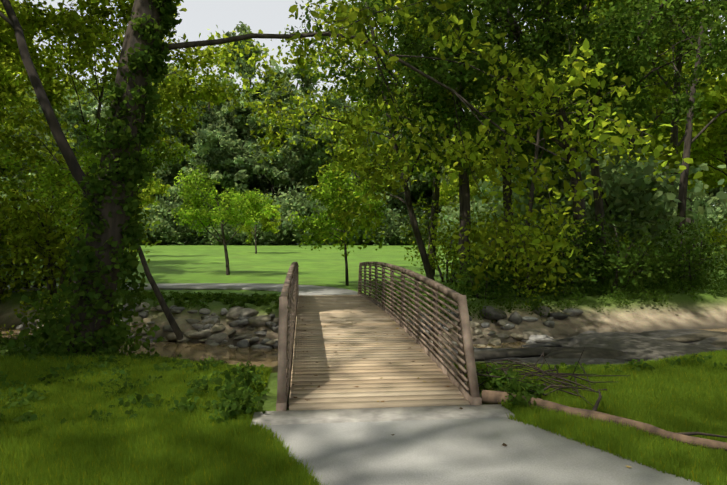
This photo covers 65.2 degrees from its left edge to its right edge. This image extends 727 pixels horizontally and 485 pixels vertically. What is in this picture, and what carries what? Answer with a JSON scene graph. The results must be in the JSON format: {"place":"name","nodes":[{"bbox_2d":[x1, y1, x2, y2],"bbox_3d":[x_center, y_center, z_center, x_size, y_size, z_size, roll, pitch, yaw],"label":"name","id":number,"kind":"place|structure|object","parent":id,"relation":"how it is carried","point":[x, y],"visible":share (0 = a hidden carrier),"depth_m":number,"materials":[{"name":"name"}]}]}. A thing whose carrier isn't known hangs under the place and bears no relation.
{"place":"outdoors","nodes":[
{"label":"outdoors","id":0,"kind":"place"},
{"bbox_2d":[4,283,357,294],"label":"path","id":1,"kind":"structure","parent":0,"point":[312,290],"depth_m":21.15,"materials":[{"name":"concrete"}]},
{"bbox_2d":[0,350,726,484],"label":"lawn grass","id":2,"kind":"structure","parent":0,"point":[163,445],"depth_m":5.12,"materials":[{"name":"green plant"}]},
{"bbox_2d":[457,348,726,450],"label":"fallen branch","id":3,"kind":"object","parent":2,"relation":"on","point":[491,397],"visible":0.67,"depth_m":5.81,"materials":[{"name":"brown wood"}]},
{"bbox_2d":[0,239,726,410],"bbox_3d":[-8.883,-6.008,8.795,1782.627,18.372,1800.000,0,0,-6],"label":"ground","id":4,"kind":"structure","parent":0,"point":[205,263],"depth_m":19.27,"materials":[{"name":"green plant"}]},
{"bbox_2d":[0,4,26,72],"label":"forest tree","id":5,"kind":"object","parent":4,"relation":"on","point":[9,52],"visible":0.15,"depth_m":33.84,"materials":[{"name":"green plant"}]},
{"bbox_2d":[0,266,30,298],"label":"bank shrub","id":6,"kind":"object","parent":4,"relation":"on","point":[9,295],"visible":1,"depth_m":11.29,"materials":[{"name":"green plant"}]},
{"bbox_2d":[0,0,44,61],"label":"tree","id":7,"kind":"object","parent":4,"relation":"on","point":[5,38],"visible":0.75,"depth_m":14.32,"materials":[{"name":"green plant"}]},
{"bbox_2d":[0,0,53,107],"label":"tree","id":8,"kind":"object","parent":4,"relation":"on","point":[2,57],"visible":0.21,"depth_m":17.38,"materials":[{"name":"green plant"}]},
{"bbox_2d":[1,126,52,191],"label":"tree","id":9,"kind":"object","parent":4,"relation":"on","point":[7,180],"visible":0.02,"depth_m":104.72,"materials":[{"name":"green plant"}]},
{"bbox_2d":[0,32,58,134],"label":"forest tree","id":10,"kind":"object","parent":4,"relation":"on","point":[4,80],"visible":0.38,"depth_m":58.20,"materials":[{"name":"green plant"}]},
{"bbox_2d":[0,106,62,179],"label":"tree","id":11,"kind":"object","parent":4,"relation":"on","point":[1,167],"visible":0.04,"depth_m":105.17,"materials":[{"name":"green plant"}]},
{"bbox_2d":[0,173,72,302],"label":"bank shrub","id":12,"kind":"object","parent":4,"relation":"on","point":[10,278],"visible":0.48,"depth_m":18.80,"materials":[{"name":"green plant"}]},
{"bbox_2d":[1,92,89,180],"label":"tree","id":13,"kind":"object","parent":4,"relation":"on","point":[35,166],"visible":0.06,"depth_m":103.88,"materials":[{"name":"green plant"}]},
{"bbox_2d":[0,76,92,197],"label":"tree","id":14,"kind":"object","parent":4,"relation":"on","point":[74,145],"visible":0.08,"depth_m":100.93,"materials":[{"name":"green plant"}]},
{"bbox_2d":[24,97,95,185],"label":"tree","id":15,"kind":"object","parent":4,"relation":"on","point":[74,110],"visible":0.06,"depth_m":98.33,"materials":[{"name":"green plant"}]},
{"bbox_2d":[9,283,138,342],"bbox_3d":[-7.499,1.951,14.710,2.942,2.572,2.786,0,0,32],"label":"bank shrub","id":16,"kind":"object","parent":4,"relation":"on","point":[32,308],"visible":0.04,"depth_m":14.40,"materials":[{"name":"green plant"}]},
{"bbox_2d":[0,139,160,303],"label":"bank shrub","id":17,"kind":"object","parent":4,"relation":"on","point":[48,258],"visible":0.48,"depth_m":18.25,"materials":[{"name":"green plant"}]},
{"bbox_2d":[0,97,160,288],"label":"bank shrub","id":18,"kind":"object","parent":4,"relation":"on","point":[30,194],"visible":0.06,"depth_m":20.43,"materials":[{"name":"green plant"}]},
{"bbox_2d":[63,73,108,132],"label":"tree","id":19,"kind":"object","parent":4,"relation":"on","point":[94,99],"visible":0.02,"depth_m":120.92,"materials":[{"name":"green plant"}]},
{"bbox_2d":[0,114,194,339],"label":"leaning tree","id":20,"kind":"object","parent":4,"relation":"on","point":[48,171],"visible":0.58,"depth_m":15.33,"materials":[{"name":"green plant"}]},
{"bbox_2d":[69,86,164,193],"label":"tree","id":21,"kind":"object","parent":4,"relation":"on","point":[102,114],"visible":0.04,"depth_m":103.98,"materials":[{"name":"green plant"}]},
{"bbox_2d":[0,0,239,288],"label":"tree","id":22,"kind":"object","parent":4,"relation":"on","point":[93,38],"visible":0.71,"depth_m":17.71,"materials":[{"name":"green plant"}]},
{"bbox_2d":[128,172,170,250],"bbox_3d":[-20.678,-2.515,50.051,6.786,7.889,6.539,0,0,-6],"label":"meadow tree","id":23,"kind":"object","parent":4,"relation":"on","point":[158,191],"visible":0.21,"depth_m":50.01,"materials":[{"name":"green plant"}]},
{"bbox_2d":[137,101,187,203],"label":"tree","id":24,"kind":"object","parent":4,"relation":"on","point":[164,174],"visible":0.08,"depth_m":102.71,"materials":[{"name":"green plant"}]},
{"bbox_2d":[137,188,193,244],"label":"shrub","id":25,"kind":"object","parent":4,"relation":"on","point":[164,227],"visible":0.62,"depth_m":96.62,"materials":[{"name":"green plant"}]},
{"bbox_2d":[151,202,192,244],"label":"shrub","id":26,"kind":"object","parent":4,"relation":"on","point":[181,235],"visible":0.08,"depth_m":99.90,"materials":[{"name":"green plant"}]},
{"bbox_2d":[156,188,216,244],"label":"shrub","id":27,"kind":"object","parent":4,"relation":"on","point":[195,239],"visible":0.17,"depth_m":100.34,"materials":[{"name":"green plant"}]},
{"bbox_2d":[155,109,240,242],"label":"tree","id":28,"kind":"object","parent":4,"relation":"on","point":[177,167],"visible":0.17,"depth_m":102.20,"materials":[{"name":"green plant"}]},
{"bbox_2d":[153,65,284,240],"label":"tree","id":29,"kind":"object","parent":4,"relation":"on","point":[204,146],"visible":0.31,"depth_m":100.25,"materials":[{"name":"green plant"}]},
{"bbox_2d":[196,203,245,244],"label":"shrub","id":30,"kind":"object","parent":4,"relation":"on","point":[228,233],"visible":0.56,"depth_m":98.15,"materials":[{"name":"green plant"}]},
{"bbox_2d":[170,86,277,193],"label":"tree","id":31,"kind":"object","parent":4,"relation":"on","point":[252,125],"visible":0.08,"depth_m":107.38,"materials":[{"name":"green plant"}]},
{"bbox_2d":[171,162,279,274],"bbox_3d":[-7.154,-1.139,28.934,5.505,5.904,4.132,0,0,29],"label":"meadow tree","id":32,"kind":"object","parent":4,"relation":"on","point":[218,216],"visible":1,"depth_m":28.73,"materials":[{"name":"green plant"}]},
{"bbox_2d":[186,21,276,192],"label":"tree","id":33,"kind":"object","parent":4,"relation":"on","point":[247,69],"visible":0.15,"depth_m":116.27,"materials":[{"name":"green plant"}]},
{"bbox_2d":[223,209,259,244],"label":"shrub","id":34,"kind":"object","parent":4,"relation":"on","point":[243,239],"visible":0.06,"depth_m":101.03,"materials":[{"name":"green plant"}]},
{"bbox_2d":[238,81,264,129],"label":"tree","id":35,"kind":"object","parent":4,"relation":"on","point":[254,95],"depth_m":124.54,"materials":[{"name":"green plant"}]},
{"bbox_2d":[236,197,281,253],"bbox_3d":[-11.201,-1.833,60.243,5.093,6.333,4.921,0,0,-6],"label":"meadow tree","id":36,"kind":"object","parent":4,"relation":"on","point":[267,223],"visible":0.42,"depth_m":60.18,"materials":[{"name":"green plant"}]},
{"bbox_2d":[208,75,312,202],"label":"tree","id":37,"kind":"object","parent":4,"relation":"on","point":[273,178],"visible":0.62,"depth_m":104.30,"materials":[{"name":"green plant"}]},
{"bbox_2d":[220,99,302,195],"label":"tree","id":38,"kind":"object","parent":4,"relation":"on","point":[256,168],"visible":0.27,"depth_m":103.25,"materials":[{"name":"green plant"}]},
{"bbox_2d":[239,187,311,245],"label":"shrub","id":39,"kind":"object","parent":4,"relation":"on","point":[262,241],"visible":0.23,"depth_m":99.94,"materials":[{"name":"green plant"}]},
{"bbox_2d":[241,178,321,245],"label":"shrub","id":40,"kind":"object","parent":4,"relation":"on","point":[292,202],"visible":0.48,"depth_m":99.49,"materials":[{"name":"green plant"}]},
{"bbox_2d":[258,52,325,191],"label":"tree","id":41,"kind":"object","parent":4,"relation":"on","point":[305,84],"visible":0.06,"depth_m":119.64,"materials":[{"name":"green plant"}]},
{"bbox_2d":[261,90,344,242],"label":"tree","id":42,"kind":"object","parent":4,"relation":"on","point":[306,117],"visible":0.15,"depth_m":110.24,"materials":[{"name":"green plant"}]},
{"bbox_2d":[292,198,349,244],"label":"shrub","id":43,"kind":"object","parent":4,"relation":"on","point":[316,211],"visible":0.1,"depth_m":101.69,"materials":[{"name":"green plant"}]},
{"bbox_2d":[286,85,377,201],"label":"tree","id":44,"kind":"object","parent":4,"relation":"on","point":[298,172],"visible":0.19,"depth_m":104.16,"materials":[{"name":"green plant"}]},
{"bbox_2d":[298,107,368,203],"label":"tree","id":45,"kind":"object","parent":4,"relation":"on","point":[320,153],"visible":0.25,"depth_m":104.38,"materials":[{"name":"green plant"}]},
{"bbox_2d":[307,200,360,244],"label":"shrub","id":46,"kind":"object","parent":4,"relation":"on","point":[348,240],"depth_m":102.42,"materials":[{"name":"green plant"}]},
{"bbox_2d":[288,162,388,285],"bbox_3d":[-1.008,-0.609,23.292,4.154,5.059,3.554,0,0,-6],"label":"meadow tree","id":47,"kind":"object","parent":4,"relation":"on","point":[327,225],"visible":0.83,"depth_m":22.67,"materials":[{"name":"green plant"}]},
{"bbox_2d":[0,0,702,354],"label":"tree","id":48,"kind":"object","parent":4,"relation":"on","point":[140,8],"visible":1,"depth_m":10.15,"materials":[{"name":"green plant"}]},
{"bbox_2d":[0,0,182,360],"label":"ivy","id":49,"kind":"object","parent":48,"relation":"attached to","point":[138,173],"visible":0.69,"depth_m":9.18,"materials":[{"name":"green plant"}]},
{"bbox_2d":[25,295,685,466],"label":"fallen leaves","id":50,"kind":"object","parent":4,"relation":"on","point":[503,444],"visible":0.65,"depth_m":6.72,"materials":[{"name":"brown plant"}]},
{"bbox_2d":[206,0,508,286],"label":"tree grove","id":51,"kind":"object","parent":4,"relation":"on","point":[325,52],"visible":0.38,"depth_m":19.95,"materials":[{"name":"green plant"}]},
{"bbox_2d":[340,214,383,244],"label":"shrub","id":52,"kind":"object","parent":4,"relation":"on","point":[361,241],"visible":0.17,"depth_m":102.99,"materials":[{"name":"green plant"}]},
{"bbox_2d":[0,271,726,426],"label":"bank weeds","id":53,"kind":"object","parent":4,"relation":"on","point":[238,398],"visible":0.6,"depth_m":7.52,"materials":[{"name":"green plant"}]},
{"bbox_2d":[15,302,726,365],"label":"creek rocks","id":54,"kind":"object","parent":4,"relation":"on","point":[615,348],"visible":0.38,"depth_m":14.75,"materials":[{"name":"grey stone"}]},
{"bbox_2d":[323,99,419,208],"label":"tree","id":55,"kind":"object","parent":4,"relation":"on","point":[392,207],"visible":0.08,"depth_m":106.66,"materials":[{"name":"green plant"}]},
{"bbox_2d":[350,196,398,245],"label":"shrub","id":56,"kind":"object","parent":4,"relation":"on","point":[371,242],"visible":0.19,"depth_m":102.08,"materials":[{"name":"green plant"}]},
{"bbox_2d":[276,262,481,410],"bbox_3d":[-0.477,1.179,11.914,2.080,1.467,12.527,0,0,-6],"label":"bridge railing","id":57,"kind":"object","parent":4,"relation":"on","point":[288,303],"visible":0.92,"depth_m":7.21,"materials":[{"name":"brown wood"}]},
{"bbox_2d":[289,295,469,410],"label":"bridge deck","id":58,"kind":"structure","parent":4,"relation":"on","point":[388,371],"depth_m":7.30,"materials":[{"name":"brown wood"}]},
{"bbox_2d":[250,294,514,426],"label":"bridge abutments","id":59,"kind":"object","parent":4,"relation":"on","point":[372,414],"visible":0.09,"depth_m":5.47,"materials":[{"name":"grey concrete"}]},
{"bbox_2d":[362,204,419,244],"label":"shrub","id":60,"kind":"object","parent":4,"relation":"on","point":[395,214],"visible":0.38,"depth_m":104.00,"materials":[{"name":"green plant"}]},
{"bbox_2d":[347,74,451,211],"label":"tree","id":61,"kind":"object","parent":4,"relation":"on","point":[397,202],"visible":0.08,"depth_m":106.35,"materials":[{"name":"green plant"}]},
{"bbox_2d":[384,201,430,244],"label":"shrub","id":62,"kind":"object","parent":4,"relation":"on","point":[405,239],"visible":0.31,"depth_m":104.61,"materials":[{"name":"green plant"}]},
{"bbox_2d":[309,0,529,275],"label":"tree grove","id":63,"kind":"object","parent":4,"relation":"on","point":[436,193],"visible":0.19,"depth_m":29.12,"materials":[{"name":"green plant"}]},
{"bbox_2d":[390,138,449,242],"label":"tree","id":64,"kind":"object","parent":4,"relation":"on","point":[416,185],"visible":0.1,"depth_m":109.09,"materials":[{"name":"green plant"}]},
{"bbox_2d":[402,210,438,244],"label":"shrub","id":65,"kind":"object","parent":4,"relation":"on","point":[424,236],"visible":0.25,"depth_m":105.84,"materials":[{"name":"green plant"}]},
{"bbox_2d":[411,126,458,218],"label":"tree","id":66,"kind":"object","parent":4,"relation":"on","point":[423,189],"visible":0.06,"depth_m":112.98,"materials":[{"name":"green plant"}]},
{"bbox_2d":[284,0,596,291],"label":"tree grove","id":67,"kind":"object","parent":4,"relation":"on","point":[464,192],"visible":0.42,"depth_m":18.64,"materials":[{"name":"green plant"}]},
{"bbox_2d":[437,203,459,245],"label":"shrub","id":68,"kind":"object","parent":4,"relation":"on","point":[450,213],"depth_m":80.22,"materials":[{"name":"green plant"}]},
{"bbox_2d":[394,191,503,282],"bbox_3d":[3.688,-0.158,24.110,4.697,4.188,4.960,0,0,11],"label":"bank shrub","id":69,"kind":"object","parent":4,"relation":"on","point":[444,239],"visible":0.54,"depth_m":24.07,"materials":[{"name":"green plant"}]},
{"bbox_2d":[431,153,471,207],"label":"forest tree","id":70,"kind":"object","parent":4,"relation":"on","point":[452,197],"visible":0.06,"depth_m":106.90,"materials":[{"name":"green plant"}]},
{"bbox_2d":[439,200,492,246],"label":"shrub","id":71,"kind":"object","parent":4,"relation":"on","point":[447,222],"visible":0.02,"depth_m":72.26,"materials":[{"name":"green plant"}]},
{"bbox_2d":[439,144,498,214],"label":"forest tree","id":72,"kind":"object","parent":4,"relation":"on","point":[443,199],"visible":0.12,"depth_m":90.52,"materials":[{"name":"green plant"}]},
{"bbox_2d":[334,0,607,202],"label":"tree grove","id":73,"kind":"object","parent":4,"relation":"on","point":[577,127],"visible":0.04,"depth_m":22.33,"materials":[{"name":"green plant"}]},
{"bbox_2d":[441,201,500,229],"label":"shrub","id":74,"kind":"object","parent":4,"relation":"on","point":[453,214],"depth_m":48.89,"materials":[{"name":"green plant"}]},
{"bbox_2d":[441,248,508,293],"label":"bank shrub","id":75,"kind":"object","parent":4,"relation":"on","point":[456,268],"visible":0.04,"depth_m":20.29,"materials":[{"name":"green plant"}]},
{"bbox_2d":[455,182,500,257],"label":"shrub","id":76,"kind":"object","parent":4,"relation":"on","point":[480,206],"visible":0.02,"depth_m":42.65,"materials":[{"name":"green plant"}]},
{"bbox_2d":[447,250,520,301],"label":"bank shrub","id":77,"kind":"object","parent":4,"relation":"on","point":[483,287],"visible":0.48,"depth_m":17.93,"materials":[{"name":"green plant"}]},
{"bbox_2d":[470,204,502,236],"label":"shrub","id":78,"kind":"object","parent":4,"relation":"on","point":[481,209],"visible":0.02,"depth_m":34.58,"materials":[{"name":"green plant"}]},
{"bbox_2d":[452,137,563,203],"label":"forest tree","id":79,"kind":"object","parent":4,"relation":"on","point":[473,191],"visible":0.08,"depth_m":75.10,"materials":[{"name":"green plant"}]},
{"bbox_2d":[357,0,662,283],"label":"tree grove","id":80,"kind":"object","parent":4,"relation":"on","point":[463,79],"visible":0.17,"depth_m":19.22,"materials":[{"name":"green plant"}]},
{"bbox_2d":[452,180,601,306],"bbox_3d":[5.057,-0.076,18.306,4.149,4.157,4.382,0,0,44],"label":"bank shrub","id":81,"kind":"object","parent":4,"relation":"on","point":[522,271],"visible":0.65,"depth_m":17.95,"materials":[{"name":"green plant"}]},
{"bbox_2d":[452,150,631,250],"bbox_3d":[9.624,-1.724,31.679,9.480,7.816,9.304,0,0,41],"label":"shrub","id":82,"kind":"object","parent":4,"relation":"on","point":[483,188],"visible":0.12,"depth_m":29.95,"materials":[{"name":"green plant"}]},
{"bbox_2d":[373,0,726,291],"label":"tree","id":83,"kind":"object","parent":4,"relation":"on","point":[650,38],"visible":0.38,"depth_m":18.80,"materials":[{"name":"green plant"}]},
{"bbox_2d":[409,0,717,288],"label":"tree","id":84,"kind":"object","parent":4,"relation":"on","point":[629,108],"visible":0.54,"depth_m":18.13,"materials":[{"name":"green plant"}]},
{"bbox_2d":[509,210,628,296],"bbox_3d":[6.782,0.411,19.329,4.403,3.180,4.281,0,0,1],"label":"bank shrub","id":85,"kind":"object","parent":4,"relation":"on","point":[572,271],"visible":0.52,"depth_m":18.75,"materials":[{"name":"green plant"}]},
{"bbox_2d":[413,0,726,285],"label":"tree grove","id":86,"kind":"object","parent":4,"relation":"on","point":[598,203],"visible":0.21,"depth_m":20.58,"materials":[{"name":"green plant"}]},
{"bbox_2d":[537,221,623,274],"bbox_3d":[8.403,0.417,23.218,4.365,3.064,4.244,0,0,16],"label":"bank shrub","id":87,"kind":"object","parent":4,"relation":"on","point":[587,240],"depth_m":23.07,"materials":[{"name":"green plant"}]},
{"bbox_2d":[497,142,708,251],"bbox_3d":[11.577,-1.815,30.362,8.645,8.094,8.808,0,0,-16],"label":"shrub","id":88,"kind":"object","parent":4,"relation":"on","point":[703,166],"visible":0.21,"depth_m":28.24,"materials":[{"name":"green plant"}]},
{"bbox_2d":[550,203,685,296],"bbox_3d":[8.501,0.287,19.642,4.225,3.450,4.345,0,0,9],"label":"bank shrub","id":89,"kind":"object","parent":4,"relation":"on","point":[619,252],"visible":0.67,"depth_m":19.05,"materials":[{"name":"green plant"}]},
{"bbox_2d":[538,11,699,160],"bbox_3d":[18.914,-9.665,45.216,13.297,22.872,11.354,0,0,35],"label":"forest tree","id":90,"kind":"object","parent":4,"relation":"on","point":[651,150],"depth_m":44.20,"materials":[{"name":"green plant"}]},
{"bbox_2d":[516,130,726,279],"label":"shrub","id":91,"kind":"object","parent":4,"relation":"on","point":[618,188],"visible":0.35,"depth_m":25.40,"materials":[{"name":"green plant"}]},
{"bbox_2d":[521,0,726,159],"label":"forest tree","id":92,"kind":"object","parent":4,"relation":"on","point":[723,83],"visible":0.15,"depth_m":37.50,"materials":[{"name":"green plant"}]},
{"bbox_2d":[589,232,660,282],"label":"bank shrub","id":93,"kind":"object","parent":4,"relation":"on","point":[626,241],"visible":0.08,"depth_m":22.99,"materials":[{"name":"green plant"}]},
{"bbox_2d":[578,0,726,236],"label":"forest tree","id":94,"kind":"object","parent":4,"relation":"on","point":[709,97],"visible":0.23,"depth_m":34.44,"materials":[{"name":"green plant"}]},
{"bbox_2d":[618,247,687,293],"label":"bank shrub","id":95,"kind":"object","parent":4,"relation":"on","point":[656,277],"visible":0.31,"depth_m":19.96,"materials":[{"name":"green plant"}]},
{"bbox_2d":[602,0,726,277],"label":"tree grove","id":96,"kind":"object","parent":4,"relation":"on","point":[683,182],"visible":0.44,"depth_m":25.54,"materials":[{"name":"green plant"}]},
{"bbox_2d":[604,11,724,249],"bbox_3d":[36.147,-12.512,63.281,16.523,28.050,14.109,0,0,17],"label":"forest tree","id":97,"kind":"object","parent":4,"relation":"on","point":[689,219],"depth_m":63.72,"materials":[{"name":"green plant"}]},
{"bbox_2d":[623,35,724,191],"bbox_3d":[27.904,-7.770,49.090,11.511,18.857,10.400,0,0,-30],"label":"forest tree","id":98,"kind":"object","parent":4,"relation":"on","point":[711,183],"visible":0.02,"depth_m":48.06,"materials":[{"name":"green plant"}]},
{"bbox_2d":[648,227,709,275],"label":"bank shrub","id":99,"kind":"object","parent":4,"relation":"on","point":[673,242],"depth_m":24.70,"materials":[{"name":"green plant"}]},
{"bbox_2d":[640,79,726,178],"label":"forest tree","id":100,"kind":"object","parent":4,"relation":"on","point":[717,142],"visible":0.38,"depth_m":40.13,"materials":[{"name":"green plant"}]},
{"bbox_2d":[651,209,726,289],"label":"bank shrub","id":101,"kind":"object","parent":4,"relation":"on","point":[694,262],"visible":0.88,"depth_m":20.89,"materials":[{"name":"green plant"}]},
{"bbox_2d":[692,187,717,209],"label":"tree","id":102,"kind":"object","parent":4,"relation":"on","point":[710,190],"depth_m":109.57,"materials":[{"name":"green plant"}]},
{"bbox_2d":[689,155,726,210],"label":"forest tree","id":103,"kind":"object","parent":4,"relation":"on","point":[721,174],"visible":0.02,"depth_m":67.76,"materials":[{"name":"green plant"}]},
{"bbox_2d":[694,202,726,243],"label":"shrub","id":104,"kind":"object","parent":4,"relation":"on","point":[714,213],"visible":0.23,"depth_m":106.75,"materials":[{"name":"green plant"}]},
{"bbox_2d":[697,217,726,272],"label":"bank shrub","id":105,"kind":"object","parent":4,"relation":"on","point":[716,234],"visible":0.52,"depth_m":23.25,"materials":[{"name":"green plant"}]},
{"bbox_2d":[711,190,726,244],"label":"shrub","id":106,"kind":"object","parent":4,"relation":"on","point":[720,202],"visible":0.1,"depth_m":110.11,"materials":[{"name":"green plant"}]},
{"bbox_2d":[712,200,726,244],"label":"shrub","id":107,"kind":"object","parent":4,"relation":"on","point":[722,218],"visible":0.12,"depth_m":108.02,"materials":[{"name":"green plant"}]},
{"bbox_2d":[0,328,726,372],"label":"creek water","id":108,"kind":"structure","parent":0,"point":[192,351],"depth_m":13.96,"materials":[{"name":"brown liquid"}]},
{"bbox_2d":[4,0,726,214],"label":"sky","id":109,"kind":"structure","parent":0,"point":[270,16],"materials":[{"name":"white"}]},
{"bbox_2d":[263,417,703,484],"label":"path","id":110,"kind":"structure","parent":0,"point":[471,451],"depth_m":4.42,"materials":[{"name":"concrete"}]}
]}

